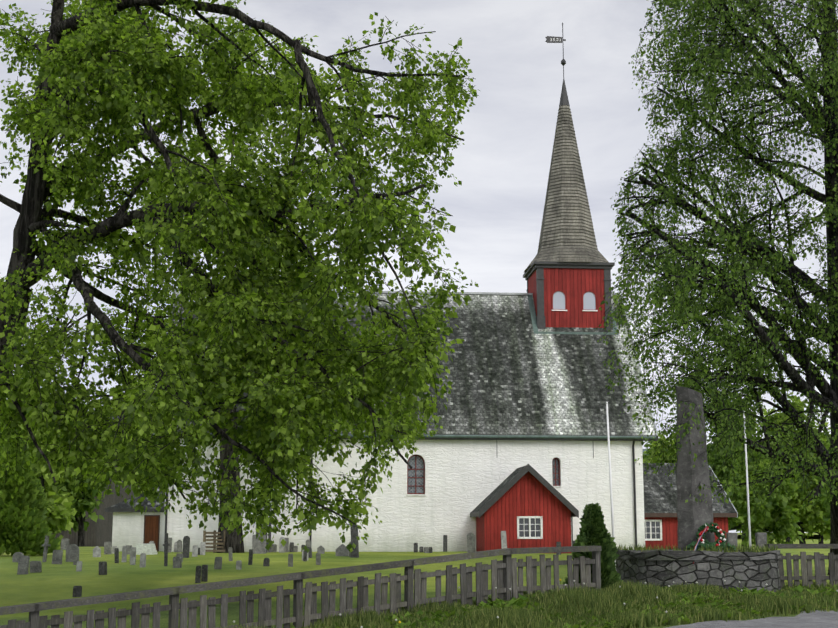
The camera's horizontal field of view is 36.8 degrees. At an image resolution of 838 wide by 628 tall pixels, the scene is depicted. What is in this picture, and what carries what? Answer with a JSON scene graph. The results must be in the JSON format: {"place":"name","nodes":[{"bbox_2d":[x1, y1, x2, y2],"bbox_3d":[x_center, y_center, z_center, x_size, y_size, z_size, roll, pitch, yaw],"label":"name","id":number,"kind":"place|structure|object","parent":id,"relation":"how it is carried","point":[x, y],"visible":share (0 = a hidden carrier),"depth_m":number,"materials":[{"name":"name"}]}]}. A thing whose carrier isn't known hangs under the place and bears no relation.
{"place":"outdoors","nodes":[
{"label":"outdoors","id":0,"kind":"place"},
{"bbox_2d":[0,533,837,627],"bbox_3d":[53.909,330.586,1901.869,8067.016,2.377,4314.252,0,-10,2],"label":"ground","id":1,"kind":"structure","parent":0,"point":[51,582],"depth_m":33.10,"materials":[{"name":"green plant"}]},
{"bbox_2d":[2,424,36,472],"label":"tree","id":2,"kind":"object","parent":1,"relation":"on","point":[21,426],"depth_m":105.96,"materials":[{"name":"green plant"}]},
{"bbox_2d":[3,377,56,440],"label":"tree","id":3,"kind":"object","parent":1,"relation":"on","point":[25,434],"visible":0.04,"depth_m":118.71,"materials":[{"name":"green plant"}]},
{"bbox_2d":[0,437,61,555],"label":"tree","id":4,"kind":"object","parent":1,"relation":"on","point":[24,530],"visible":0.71,"depth_m":47.01,"materials":[{"name":"green plant"}]},
{"bbox_2d":[24,428,76,544],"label":"tree","id":5,"kind":"object","parent":1,"relation":"on","point":[58,520],"depth_m":99.48,"materials":[{"name":"green plant"}]},
{"bbox_2d":[52,438,113,546],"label":"tree","id":6,"kind":"object","parent":1,"relation":"on","point":[85,504],"depth_m":106.60,"materials":[{"name":"green plant"}]},
{"bbox_2d":[51,416,138,546],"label":"barn","id":7,"kind":"structure","parent":1,"relation":"on","point":[98,533],"depth_m":125.96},
{"bbox_2d":[112,406,157,495],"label":"tree","id":8,"kind":"object","parent":1,"relation":"on","point":[140,486],"visible":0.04,"depth_m":162.96,"materials":[{"name":"green plant"}]},
{"bbox_2d":[135,544,157,554],"bbox_3d":[-10.978,9.430,50.511,0.808,0.424,0.800,0,-10,2],"label":"sack pile","id":9,"kind":"object","parent":1,"relation":"on","point":[148,549],"visible":0.9,"depth_m":50.13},
{"bbox_2d":[203,530,225,552],"bbox_3d":[-8.803,9.801,54.200,1.000,0.950,0.220,0,-10,2],"label":"pallet","id":10,"kind":"object","parent":1,"relation":"on","point":[214,536],"visible":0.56,"depth_m":54.16,"materials":[{"name":"brown wood"}]},
{"bbox_2d":[92,127,370,552],"bbox_3d":[-7.844,0.617,55.259,12.346,19.645,10.277,0,-10,2],"label":"churchyard tree","id":11,"kind":"object","parent":1,"relation":"on","point":[233,539],"depth_m":54.47,"materials":[{"name":"green plant"}]},
{"bbox_2d":[0,0,479,552],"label":"maple tree","id":12,"kind":"object","parent":1,"relation":"on","point":[160,64],"depth_m":25.22,"materials":[{"name":"green plant"}]},
{"bbox_2d":[12,516,574,596],"bbox_3d":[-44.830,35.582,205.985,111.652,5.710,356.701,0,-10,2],"label":"gravestones","id":13,"kind":"object","parent":1,"relation":"on","point":[72,552],"visible":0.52,"depth_m":40.61,"materials":[{"name":"grey stone"}]},
{"bbox_2d":[0,546,601,627],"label":"fence","id":14,"kind":"object","parent":1,"relation":"on","point":[504,576],"visible":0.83,"depth_m":21.76,"materials":[{"name":"grey wood"}]},
{"bbox_2d":[105,22,737,553],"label":"church","id":15,"kind":"structure","parent":1,"relation":"on","point":[515,448],"depth_m":59.15,"materials":[{"name":"white stone"}]},
{"bbox_2d":[233,579,837,627],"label":"dandelions","id":16,"kind":"object","parent":1,"relation":"on","point":[666,611],"visible":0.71,"depth_m":23.67,"materials":[{"name":"yellow plant"}]},
{"bbox_2d":[563,503,624,589],"bbox_3d":[3.627,4.851,25.812,1.397,1.959,1.206,0,-10,2],"label":"conifer bush","id":17,"kind":"object","parent":1,"relation":"on","point":[593,530],"visible":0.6,"depth_m":25.64,"materials":[{"name":"green plant"}]},
{"bbox_2d":[643,441,657,460],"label":"tree","id":18,"kind":"object","parent":1,"relation":"on","point":[648,451],"depth_m":186.83,"materials":[{"name":"green plant"}]},
{"bbox_2d":[643,431,676,462],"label":"tree","id":19,"kind":"object","parent":1,"relation":"on","point":[660,445],"depth_m":148.13,"materials":[{"name":"green plant"}]},
{"bbox_2d":[606,402,751,561],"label":"flagpoles","id":20,"kind":"object","parent":1,"relation":"on","point":[611,502],"visible":0.62,"depth_m":27.00,"materials":[{"name":"white metal"}]},
{"bbox_2d":[616,549,780,591],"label":"memorial platform","id":21,"kind":"structure","parent":1,"relation":"on","point":[751,570],"depth_m":27.06,"materials":[{"name":"grey stone"}]},
{"bbox_2d":[676,386,714,549],"bbox_3d":[6.414,3.598,29.314,0.915,3.863,0.589,0,-10,2],"label":"stone monument","id":22,"kind":"object","parent":21,"relation":"on","point":[693,516],"visible":0.92,"depth_m":29.12,"materials":[{"name":"grey stone"}]},
{"bbox_2d":[687,522,735,550],"bbox_3d":[6.497,5.042,27.851,1.231,0.892,1.794,0,-10,2],"label":"wreath","id":23,"kind":"object","parent":21,"relation":"on","point":[706,527],"visible":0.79,"depth_m":28.47,"materials":[{"name":"green plant"}]},
{"bbox_2d":[596,0,837,574],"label":"birch tree","id":24,"kind":"object","parent":1,"relation":"on","point":[692,288],"depth_m":33.10,"materials":[{"name":"green plant"}]},
{"bbox_2d":[726,532,737,546],"bbox_3d":[7.601,5.953,30.487,0.256,1.308,0.262,0,-10,2],"label":"gravestone","id":25,"kind":"object","parent":1,"relation":"on","point":[731,538],"visible":0.29,"depth_m":30.46,"materials":[{"name":"stone"}]},
{"bbox_2d":[707,401,758,528],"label":"tree","id":26,"kind":"object","parent":1,"relation":"on","point":[721,473],"visible":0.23,"depth_m":158.99,"materials":[{"name":"green plant"}]},
{"bbox_2d":[717,417,770,545],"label":"tree","id":27,"kind":"object","parent":1,"relation":"on","point":[755,483],"depth_m":196.99,"materials":[{"name":"green plant"}]},
{"bbox_2d":[755,532,766,547],"bbox_3d":[8.297,5.950,30.466,0.262,1.312,0.260,0,-10,2],"label":"gravestone","id":28,"kind":"object","parent":1,"relation":"on","point":[761,539],"visible":0.31,"depth_m":30.45,"materials":[{"name":"stone"}]},
{"bbox_2d":[719,436,803,546],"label":"tree","id":29,"kind":"object","parent":1,"relation":"on","point":[782,520],"depth_m":135.44,"materials":[{"name":"green plant"}]},
{"bbox_2d":[756,392,830,543],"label":"tree","id":30,"kind":"object","parent":1,"relation":"on","point":[811,516],"depth_m":149.76,"materials":[{"name":"green plant"}]},
{"bbox_2d":[764,544,837,587],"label":"fence","id":31,"kind":"object","parent":1,"relation":"on","point":[807,577],"visible":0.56,"depth_m":28.86,"materials":[{"name":"grey wood"}]},
{"bbox_2d":[815,437,830,543],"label":"tree","id":32,"kind":"object","parent":1,"relation":"on","point":[826,505],"visible":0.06,"depth_m":125.71,"materials":[{"name":"green plant"}]},
{"bbox_2d":[0,0,837,532],"label":"sky","id":33,"kind":"structure","parent":0,"point":[502,166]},
{"bbox_2d":[226,579,837,627],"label":"verge grass","id":34,"kind":"structure","parent":0,"point":[602,600],"depth_m":22.78,"materials":[{"name":"green plant"}]},
{"bbox_2d":[618,543,777,552],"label":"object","id":35,"kind":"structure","parent":0,"point":[752,549],"depth_m":27.40,"materials":[{"name":"green plant"}]},
{"bbox_2d":[642,449,818,533],"bbox_3d":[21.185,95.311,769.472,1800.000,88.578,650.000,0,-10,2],"label":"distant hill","id":36,"kind":"structure","parent":0,"point":[734,527],"depth_m":1057.63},
{"bbox_2d":[666,610,837,627],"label":"road","id":37,"kind":"structure","parent":0,"point":[819,619],"depth_m":22.66,"materials":[{"name":"grey asphalt"}]},
{"bbox_2d":[812,438,827,543],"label":"tree","id":38,"kind":"object","parent":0,"point":[821,541],"depth_m":184.97,"materials":[{"name":"green plant"}]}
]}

